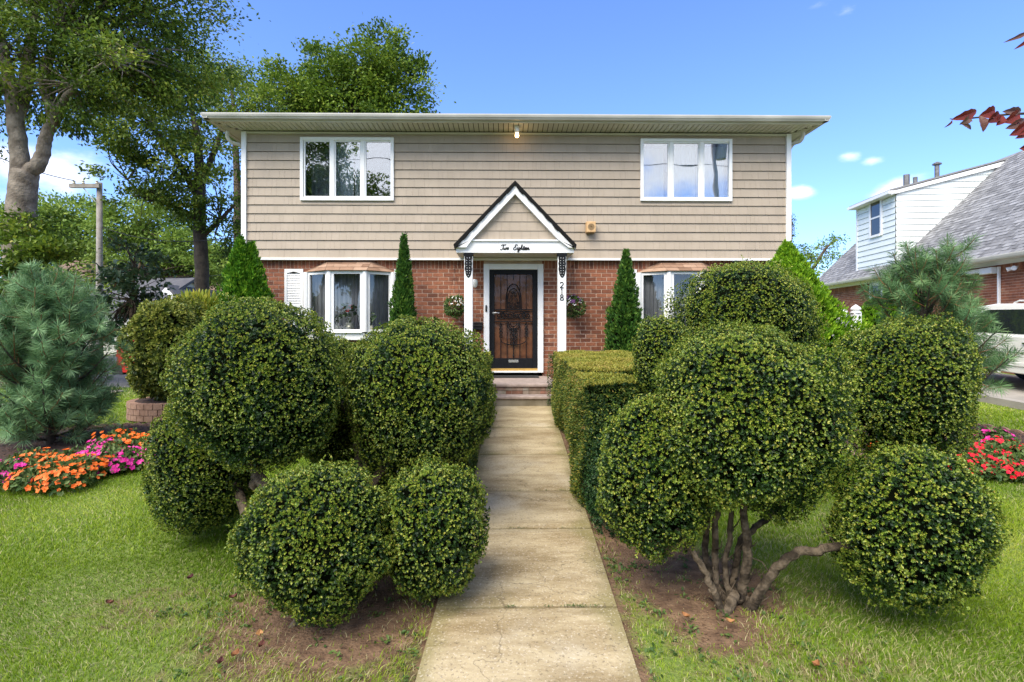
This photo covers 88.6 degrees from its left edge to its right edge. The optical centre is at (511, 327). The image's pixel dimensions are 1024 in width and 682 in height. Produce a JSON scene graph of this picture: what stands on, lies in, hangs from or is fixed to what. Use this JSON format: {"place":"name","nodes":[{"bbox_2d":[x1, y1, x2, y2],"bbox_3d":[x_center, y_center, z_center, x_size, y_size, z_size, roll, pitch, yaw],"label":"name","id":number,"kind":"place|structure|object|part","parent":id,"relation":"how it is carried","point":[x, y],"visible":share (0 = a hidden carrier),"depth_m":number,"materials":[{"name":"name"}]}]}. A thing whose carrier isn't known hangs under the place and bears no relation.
{"place":"outdoors","nodes":[
{"label":"outdoors","id":0,"kind":"place"},
{"bbox_2d":[31,374,129,387],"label":"driveway","id":1,"kind":"structure","parent":0,"point":[121,380],"depth_m":13.28,"materials":[{"name":"grey asphalt"}]},
{"bbox_2d":[112,340,133,374],"bbox_3d":[-7.075,0.655,12.863,4.149,1.480,1.864,0,0,-1],"label":"parked car","id":2,"kind":"object","parent":1,"relation":"on","point":[122,372],"visible":0.02,"depth_m":11.98,"materials":[{"name":"red paint"}]},
{"bbox_2d":[78,355,116,374],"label":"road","id":3,"kind":"structure","parent":0,"point":[110,360],"depth_m":21.96,"materials":[{"name":"grey asphalt"}]},
{"bbox_2d":[0,372,1023,681],"bbox_3d":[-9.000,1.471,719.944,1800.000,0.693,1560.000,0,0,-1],"label":"ground","id":4,"kind":"structure","parent":0,"point":[374,602],"depth_m":2.83,"materials":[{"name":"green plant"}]},
{"bbox_2d":[0,460,64,492],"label":"impatiens plant","id":5,"kind":"object","parent":4,"relation":"on","point":[21,474],"visible":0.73,"depth_m":4.78,"materials":[{"name":"orange plant"}]},
{"bbox_2d":[0,188,111,271],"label":"tree","id":6,"kind":"object","parent":4,"relation":"on","point":[61,205],"visible":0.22,"depth_m":34.58,"materials":[{"name":"green plant"}]},
{"bbox_2d":[28,460,103,495],"bbox_3d":[-4.132,1.378,4.875,0.561,0.266,0.559,0,0,-1],"label":"impatiens plant","id":7,"kind":"object","parent":4,"relation":"on","point":[57,477],"visible":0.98,"depth_m":4.77,"materials":[{"name":"orange plant"}]},
{"bbox_2d":[0,422,157,489],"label":"garden edging","id":8,"kind":"object","parent":4,"relation":"on","point":[139,423],"visible":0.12,"depth_m":7.46,"materials":[{"name":"ceramic"}]},
{"bbox_2d":[33,258,125,340],"bbox_3d":[-17.991,-0.456,20.700,5.739,4.691,3.858,0,0,-1],"label":"tree","id":9,"kind":"object","parent":4,"relation":"on","point":[89,275],"visible":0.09,"depth_m":20.76,"materials":[{"name":"green plant"}]},
{"bbox_2d":[0,425,164,477],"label":"soil bed","id":10,"kind":"object","parent":4,"relation":"on","point":[6,451],"visible":0.17,"depth_m":6.25,"materials":[{"name":"brown soil"}]},
{"bbox_2d":[0,455,38,488],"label":"impatiens plant","id":11,"kind":"object","parent":10,"relation":"on","point":[13,465],"visible":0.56,"depth_m":4.91,"materials":[{"name":"pink plant"}]},
{"bbox_2d":[7,446,65,463],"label":"impatiens plant","id":12,"kind":"object","parent":10,"relation":"on","point":[27,453],"visible":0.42,"depth_m":5.35,"materials":[{"name":"orange plant"}]},
{"bbox_2d":[28,444,80,465],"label":"impatiens plant","id":13,"kind":"object","parent":10,"relation":"on","point":[58,456],"visible":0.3,"depth_m":5.24,"materials":[{"name":"orange plant"}]},
{"bbox_2d":[0,259,133,448],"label":"pine tree","id":14,"kind":"object","parent":10,"relation":"on","point":[40,315],"visible":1,"depth_m":6.06,"materials":[{"name":"green plant"}]},
{"bbox_2d":[52,453,114,485],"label":"impatiens plant","id":15,"kind":"object","parent":10,"relation":"on","point":[83,461],"visible":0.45,"depth_m":5.11,"materials":[{"name":"orange plant"}]},
{"bbox_2d":[66,444,115,471],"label":"impatiens plant","id":16,"kind":"object","parent":10,"relation":"on","point":[89,450],"visible":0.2,"depth_m":5.34,"materials":[{"name":"pink plant"}]},
{"bbox_2d":[78,436,134,449],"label":"impatiens plant","id":17,"kind":"object","parent":10,"relation":"on","point":[101,443],"visible":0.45,"depth_m":5.79,"materials":[{"name":"pink plant"}]},
{"bbox_2d":[87,443,145,476],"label":"impatiens plant","id":18,"kind":"object","parent":10,"relation":"on","point":[110,450],"visible":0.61,"depth_m":5.29,"materials":[{"name":"pink plant"}]},
{"bbox_2d":[91,424,141,439],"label":"impatiens plant","id":19,"kind":"object","parent":10,"relation":"on","point":[122,432],"visible":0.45,"depth_m":6.19,"materials":[{"name":"orange plant"}]},
{"bbox_2d":[111,432,148,449],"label":"impatiens plant","id":20,"kind":"object","parent":10,"relation":"on","point":[137,440],"visible":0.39,"depth_m":5.93,"materials":[{"name":"orange plant"}]},
{"bbox_2d":[69,180,103,366],"bbox_3d":[-13.578,-1.608,16.791,0.940,6.131,0.289,0,0,-1],"label":"utility pole","id":21,"kind":"object","parent":4,"relation":"on","point":[98,185],"visible":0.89,"depth_m":16.76,"materials":[{"name":"grey wood"}]},
{"bbox_2d":[0,158,73,180],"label":"overhead wire","id":22,"kind":"object","parent":21,"relation":"attached to","point":[43,173],"visible":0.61,"depth_m":15.29,"materials":[{"name":"rubber"}]},
{"bbox_2d":[102,227,236,241],"bbox_3d":[-10.112,-2.808,15.374,6.718,0.819,0.022,0,0,26],"label":"overhead wire","id":23,"kind":"object","parent":21,"relation":"attached to","point":[173,241],"visible":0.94,"depth_m":15.16,"materials":[{"name":"rubber"}]},
{"bbox_2d":[35,261,210,289],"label":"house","id":24,"kind":"structure","parent":4,"relation":"on","point":[81,270],"depth_m":32.13,"materials":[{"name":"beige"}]},
{"bbox_2d":[98,446,154,472],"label":"impatiens plant","id":25,"kind":"object","parent":4,"relation":"on","point":[138,461],"visible":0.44,"depth_m":5.38,"materials":[{"name":"pink plant"}]},
{"bbox_2d":[84,233,175,346],"bbox_3d":[-10.886,-0.655,14.800,2.447,4.069,2.358,0,0,-1],"label":"tree","id":26,"kind":"object","parent":4,"relation":"on","point":[116,278],"visible":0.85,"depth_m":14.72,"materials":[{"name":"green plant"}]},
{"bbox_2d":[0,0,270,384],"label":"tree","id":27,"kind":"object","parent":4,"relation":"on","point":[90,59],"visible":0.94,"depth_m":12.09,"materials":[{"name":"green plant"}]},
{"bbox_2d":[78,278,211,354],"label":"house","id":28,"kind":"structure","parent":4,"relation":"on","point":[182,283],"depth_m":28.61,"materials":[{"name":"beige"}]},
{"bbox_2d":[64,191,232,289],"bbox_3d":[-21.256,-3.563,32.541,11.105,9.951,7.626,0,0,-1],"label":"tree","id":29,"kind":"object","parent":4,"relation":"on","point":[180,254],"visible":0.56,"depth_m":31.63,"materials":[{"name":"green plant"}]},
{"bbox_2d":[126,397,172,421],"bbox_3d":[-5.318,1.254,8.284,1.240,0.256,1.240,0,0,-1],"label":"brick planter","id":30,"kind":"object","parent":4,"relation":"on","point":[147,409],"visible":0.41,"depth_m":7.69,"materials":[{"name":"brick"}]},
{"bbox_2d":[113,293,209,400],"bbox_3d":[-5.338,0.422,8.279,1.186,1.973,1.597,0,0,-1],"label":"shrub","id":31,"kind":"object","parent":30,"relation":"in","point":[154,329],"visible":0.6,"depth_m":7.72,"materials":[{"name":"green plant"}]},
{"bbox_2d":[67,28,256,292],"bbox_3d":[-11.817,-4.587,18.445,5.546,12.434,6.194,0,0,31],"label":"tree","id":32,"kind":"object","parent":4,"relation":"on","point":[196,179],"visible":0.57,"depth_m":18.14,"materials":[{"name":"green plant"}]},
{"bbox_2d":[158,284,217,299],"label":"house","id":33,"kind":"structure","parent":4,"relation":"on","point":[172,291],"depth_m":27.80,"materials":[{"name":"beige"}]},
{"bbox_2d":[176,288,226,321],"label":"shrub","id":34,"kind":"object","parent":4,"relation":"on","point":[207,298],"visible":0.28,"depth_m":9.39,"materials":[{"name":"green plant"}]},
{"bbox_2d":[209,262,221,289],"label":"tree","id":35,"kind":"object","parent":4,"relation":"on","point":[215,282],"visible":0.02,"depth_m":40.06,"materials":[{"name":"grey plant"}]},
{"bbox_2d":[216,655,223,663],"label":"fallen leaf","id":36,"kind":"object","parent":4,"relation":"on","point":[220,660],"visible":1,"depth_m":2.46,"materials":[{"name":"brown plant"}]},
{"bbox_2d":[231,648,238,655],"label":"fallen leaf","id":37,"kind":"object","parent":4,"relation":"on","point":[235,652],"visible":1,"depth_m":2.52,"materials":[{"name":"orange plant"}]},
{"bbox_2d":[209,234,275,321],"bbox_3d":[-5.012,-0.199,9.900,1.838,3.114,1.729,0,0,-1],"label":"arborvitae","id":38,"kind":"object","parent":4,"relation":"on","point":[243,272],"visible":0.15,"depth_m":9.73,"materials":[{"name":"green plant"}]},
{"bbox_2d":[195,43,294,235],"bbox_3d":[-12.216,-5.672,23.747,5.021,14.291,4.226,0,0,-1],"label":"tree","id":39,"kind":"object","parent":4,"relation":"on","point":[251,105],"visible":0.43,"depth_m":23.57,"materials":[{"name":"green plant"}]},
{"bbox_2d":[258,639,264,646],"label":"fallen leaf","id":40,"kind":"object","parent":4,"relation":"on","point":[261,642],"visible":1,"depth_m":2.59,"materials":[{"name":"brown plant"}]},
{"bbox_2d":[135,292,497,627],"bbox_3d":[-1.139,0.730,3.764,2.670,1.913,2.170,0,0,38],"label":"topiary bush","id":41,"kind":"object","parent":4,"relation":"on","point":[254,392],"visible":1,"depth_m":3.19,"materials":[{"name":"green plant"}]},
{"bbox_2d":[248,12,455,112],"bbox_3d":[-8.172,-6.904,26.996,10.534,17.129,7.036,0,0,-1],"label":"tree","id":42,"kind":"object","parent":4,"relation":"on","point":[311,87],"visible":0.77,"depth_m":25.73,"materials":[{"name":"green plant"}]},
{"bbox_2d":[386,232,418,332],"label":"arborvitae","id":43,"kind":"object","parent":4,"relation":"on","point":[402,299],"visible":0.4,"depth_m":10.02,"materials":[{"name":"green plant"}]},
{"bbox_2d":[351,351,493,500],"bbox_3d":[-0.860,0.953,6.736,1.242,1.139,4.626,0,0,-1],"label":"hedge","id":44,"kind":"object","parent":4,"relation":"on","point":[472,462],"visible":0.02,"depth_m":4.81,"materials":[{"name":"green plant"}]},
{"bbox_2d":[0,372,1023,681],"bbox_3d":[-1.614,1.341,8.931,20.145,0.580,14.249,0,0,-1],"label":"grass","id":45,"kind":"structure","parent":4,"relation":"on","point":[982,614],"depth_m":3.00,"materials":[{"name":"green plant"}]},
{"bbox_2d":[256,629,262,635],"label":"fallen leaf","id":46,"kind":"object","parent":45,"relation":"on","point":[259,632],"visible":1,"depth_m":2.67,"materials":[{"name":"orange plant"}]},
{"bbox_2d":[200,112,830,377],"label":"house","id":47,"kind":"structure","parent":4,"relation":"on","point":[334,206],"depth_m":10.63,"materials":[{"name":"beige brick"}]},
{"bbox_2d":[335,314,342,328],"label":"pot plant","id":48,"kind":"object","parent":47,"relation":"on","point":[336,323],"visible":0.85,"depth_m":10.46,"materials":[{"name":"green plant"}]},
{"bbox_2d":[300,137,393,200],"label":"window","id":49,"kind":"structure","parent":47,"relation":"in","point":[331,168],"depth_m":10.75,"materials":[{"name":"glass"}]},
{"bbox_2d":[303,261,395,339],"bbox_3d":[-3.302,-0.548,11.721,1.864,1.599,2.876,0,0,-1],"label":"bay window","id":50,"kind":"structure","parent":47,"relation":"in","point":[328,285],"depth_m":10.63,"materials":[{"name":"white plastic"}]},
{"bbox_2d":[341,303,359,328],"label":"pot plant","id":51,"kind":"object","parent":47,"relation":"on","point":[347,308],"visible":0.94,"depth_m":10.42,"materials":[{"name":"green plant"}]},
{"bbox_2d":[370,312,376,328],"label":"pot plant","id":52,"kind":"object","parent":47,"relation":"on","point":[373,317],"visible":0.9,"depth_m":10.45,"materials":[{"name":"green plant"}]},
{"bbox_2d":[443,270,463,319],"bbox_3d":[-1.128,-0.693,10.375,0.471,1.088,0.473,0,0,44],"label":"hanging basket","id":53,"kind":"object","parent":47,"relation":"hanging from","point":[456,310],"visible":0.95,"depth_m":10.29,"materials":[{"name":"green plant"}]},
{"bbox_2d":[463,322,482,329],"bbox_3d":[-0.790,-0.021,10.635,0.389,0.164,0.108,0,0,-1],"label":"mailbox","id":54,"kind":"object","parent":47,"relation":"attached to","point":[477,325],"visible":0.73,"depth_m":10.60,"materials":[{"name":"black metal"}]},
{"bbox_2d":[473,279,477,287],"bbox_3d":[-0.753,-0.883,10.615,0.130,0.175,0.146,0,0,-1],"label":"wall lamp","id":55,"kind":"object","parent":47,"relation":"attached to","point":[475,282],"visible":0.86,"depth_m":10.56,"materials":[{"name":"white glass"}]},
{"bbox_2d":[494,274,532,357],"bbox_3d":[0.030,-0.143,10.784,0.959,2.057,0.035,0,0,-1],"label":"wooden door","id":56,"kind":"structure","parent":47,"relation":"in","point":[506,279],"depth_m":10.77,"materials":[{"name":"brown wood"}]},
{"bbox_2d":[490,270,537,370],"bbox_3d":[0.031,-0.143,10.696,0.979,2.057,0.111,0,0,-1],"label":"storm door","id":57,"kind":"structure","parent":47,"relation":"in","point":[499,364],"depth_m":10.71,"materials":[{"name":"black metal"}]},
{"bbox_2d":[515,126,518,137],"bbox_3d":[0.098,-3.839,10.322,0.090,0.218,0.090,0,0,-1],"label":"soffit light","id":58,"kind":"object","parent":47,"relation":"attached to","point":[516,131],"visible":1,"depth_m":10.29,"materials":[{"name":"white plastic"}]},
{"bbox_2d":[566,266,586,318],"bbox_3d":[1.215,-0.695,10.387,0.495,1.085,0.505,0,0,-41],"label":"hanging basket","id":59,"kind":"object","parent":47,"relation":"hanging from","point":[573,309],"visible":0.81,"depth_m":10.31,"materials":[{"name":"green plant"}]},
{"bbox_2d":[585,221,595,232],"bbox_3d":[1.580,-2.008,10.556,0.186,0.212,0.159,0,0,-1],"label":"siren box","id":60,"kind":"object","parent":47,"relation":"attached to","point":[590,226],"visible":1,"depth_m":10.48,"materials":[{"name":"beige plastic"}]},
{"bbox_2d":[637,261,715,330],"bbox_3d":[3.442,-0.618,10.706,1.805,1.459,0.676,0,0,-1],"label":"bay window","id":61,"kind":"structure","parent":47,"relation":"in","point":[654,282],"depth_m":10.70,"materials":[{"name":"white plastic"}]},
{"bbox_2d":[640,138,731,201],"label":"window","id":62,"kind":"structure","parent":47,"relation":"in","point":[671,169],"depth_m":10.86,"materials":[{"name":"glass"}]},
{"bbox_2d":[153,489,887,681],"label":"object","id":63,"kind":"object","parent":4,"relation":"on","point":[652,648],"visible":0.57,"depth_m":2.74,"materials":[{"name":"brown soil"}]},
{"bbox_2d":[491,376,552,405],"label":"front steps","id":64,"kind":"structure","parent":4,"relation":"on","point":[522,391],"depth_m":9.17,"materials":[{"name":"pink stone"}]},
{"bbox_2d":[493,375,538,377],"bbox_3d":[0.025,0.977,10.406,0.999,0.016,0.410,0,0,-1],"label":"door mat","id":65,"kind":"object","parent":64,"relation":"on","point":[515,376],"depth_m":10.33,"materials":[{"name":"rubber"}]},
{"bbox_2d":[547,349,681,511],"bbox_3d":[1.271,0.948,6.618,1.572,1.175,4.819,0,0,-1],"label":"hedge","id":66,"kind":"object","parent":4,"relation":"on","point":[588,388],"visible":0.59,"depth_m":4.74,"materials":[{"name":"green plant"}]},
{"bbox_2d":[601,248,645,351],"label":"arborvitae","id":67,"kind":"object","parent":4,"relation":"on","point":[623,311],"visible":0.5,"depth_m":9.97,"materials":[{"name":"green plant"}]},
{"bbox_2d":[581,429,685,542],"bbox_3d":[0.958,1.284,4.217,0.807,0.977,0.974,0,0,-1],"label":"hedge bush","id":68,"kind":"object","parent":4,"relation":"on","point":[591,496],"visible":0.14,"depth_m":4.13,"materials":[{"name":"green plant"}]},
{"bbox_2d":[627,255,830,499],"bbox_3d":[1.838,0.475,4.598,1.769,2.199,1.149,0,0,-1],"label":"topiary bush","id":69,"kind":"object","parent":4,"relation":"on","point":[735,292],"visible":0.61,"depth_m":4.26,"materials":[{"name":"green plant"}]},
{"bbox_2d":[726,617,734,622],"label":"fallen leaf","id":70,"kind":"object","parent":4,"relation":"on","point":[730,620],"visible":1,"depth_m":2.78,"materials":[{"name":"orange plant"}]},
{"bbox_2d":[791,213,808,249],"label":"tree","id":71,"kind":"object","parent":4,"relation":"on","point":[792,230],"visible":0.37,"depth_m":30.09,"materials":[{"name":"green plant"}]},
{"bbox_2d":[593,306,1014,616],"bbox_3d":[1.975,0.749,3.121,2.938,1.803,1.450,0,0,-20],"label":"topiary bush","id":72,"kind":"object","parent":4,"relation":"on","point":[748,422],"visible":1,"depth_m":2.80,"materials":[{"name":"green plant"}]},
{"bbox_2d":[811,659,819,665],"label":"fallen leaf","id":73,"kind":"object","parent":4,"relation":"on","point":[816,662],"visible":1,"depth_m":2.45,"materials":[{"name":"orange plant"}]},
{"bbox_2d":[764,238,871,411],"bbox_3d":[4.905,-0.078,9.090,3.206,2.914,3.296,0,0,-1],"label":"arborvitae","id":74,"kind":"object","parent":4,"relation":"on","point":[788,252],"visible":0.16,"depth_m":8.55,"materials":[{"name":"green plant"}]},
{"bbox_2d":[799,231,850,275],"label":"tree","id":75,"kind":"object","parent":4,"relation":"on","point":[812,258],"visible":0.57,"depth_m":41.95,"materials":[{"name":"green plant"}]},
{"bbox_2d":[832,305,861,339],"bbox_3d":[6.880,0.478,11.606,0.488,1.804,3.941,0,0,10],"label":"vinyl fence","id":76,"kind":"object","parent":4,"relation":"on","point":[855,310],"visible":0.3,"depth_m":9.73,"materials":[{"name":"white plastic"}]},
{"bbox_2d":[860,273,930,332],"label":"arborvitae","id":77,"kind":"object","parent":4,"relation":"on","point":[870,314],"visible":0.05,"depth_m":10.80,"materials":[{"name":"green plant"}]},
{"bbox_2d":[819,150,1023,373],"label":"neighbour house","id":78,"kind":"structure","parent":4,"relation":"on","point":[983,199],"depth_m":17.76,"materials":[{"name":"white brick"}]},
{"bbox_2d":[870,283,883,298],"bbox_3d":[13.329,-0.587,19.190,0.090,2.074,0.829,0,0,6],"label":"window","id":79,"kind":"structure","parent":78,"relation":"in","point":[876,285],"depth_m":19.21,"materials":[{"name":"white glass"}]},
{"bbox_2d":[830,420,1023,456],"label":"soil bed","id":80,"kind":"object","parent":4,"relation":"on","point":[1018,437],"visible":0.02,"depth_m":6.63,"materials":[{"name":"brown soil"}]},
{"bbox_2d":[837,424,1023,474],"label":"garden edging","id":81,"kind":"object","parent":80,"relation":"on","point":[1017,430],"visible":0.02,"depth_m":7.16,"materials":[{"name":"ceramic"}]},
{"bbox_2d":[855,232,1023,403],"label":"pine tree","id":82,"kind":"object","parent":80,"relation":"on","point":[900,292],"visible":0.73,"depth_m":6.71,"materials":[{"name":"green plant"}]},
{"bbox_2d":[933,450,1003,480],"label":"impatiens plant","id":83,"kind":"object","parent":80,"relation":"on","point":[969,456],"visible":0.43,"depth_m":5.11,"materials":[{"name":"red plant"}]},
{"bbox_2d":[962,440,1009,456],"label":"impatiens plant","id":84,"kind":"object","parent":80,"relation":"on","point":[985,448],"visible":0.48,"depth_m":5.66,"materials":[{"name":"red plant"}]},
{"bbox_2d":[967,425,1020,442],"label":"impatiens plant","id":85,"kind":"object","parent":80,"relation":"on","point":[989,431],"visible":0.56,"depth_m":6.41,"materials":[{"name":"pink plant"}]},
{"bbox_2d":[965,449,1023,481],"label":"impatiens plant","id":86,"kind":"object","parent":80,"relation":"on","point":[988,457],"visible":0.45,"depth_m":5.10,"materials":[{"name":"red plant"}]},
{"bbox_2d":[981,434,1023,455],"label":"impatiens plant","id":87,"kind":"object","parent":80,"relation":"on","point":[999,441],"visible":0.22,"depth_m":5.92,"materials":[{"name":"red plant"}]},
{"bbox_2d":[992,441,1023,459],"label":"impatiens plant","id":88,"kind":"object","parent":80,"relation":"on","point":[1009,445],"visible":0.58,"depth_m":5.66,"materials":[{"name":"green plant"}]},
{"bbox_2d":[944,32,1023,150],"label":"plum tree","id":89,"kind":"object","parent":4,"relation":"on","point":[1014,120],"visible":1,"depth_m":2.57,"materials":[{"name":"red plant"}]},
{"bbox_2d":[977,393,1023,409],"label":"kerb","id":90,"kind":"structure","parent":4,"relation":"on","point":[1007,402],"depth_m":9.03,"materials":[{"name":"concrete"}]},
{"bbox_2d":[991,451,1023,481],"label":"impatiens plant","id":91,"kind":"object","parent":4,"relation":"on","point":[1020,465],"visible":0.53,"depth_m":5.13,"materials":[{"name":"red plant"}]},
{"bbox_2d":[0,0,1023,277],"label":"sky","id":92,"kind":"structure","parent":0,"point":[890,76],"materials":[{"name":"blue"}]},
{"bbox_2d":[415,406,640,681],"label":"path","id":93,"kind":"structure","parent":0,"point":[479,631],"depth_m":3.10,"materials":[{"name":"concrete"}]},
{"bbox_2d":[982,373,1023,400],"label":"driveway","id":94,"kind":"structure","parent":0,"point":[1018,385],"depth_m":10.70,"materials":[{"name":"concrete"}]},
{"bbox_2d":[953,300,1023,379],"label":"parked car","id":95,"kind":"object","parent":94,"relation":"on","point":[1010,317],"visible":0.18,"depth_m":10.21,"materials":[{"name":"white paint"}]},
{"bbox_3d":[9.732,-0.130,10.556,0.127,0.479,1.570,0,2,-1],"label":"side window","id":96,"kind":"part","parent":95,"relation":"part of","materials":[{"name":"black glass"}]}
]}

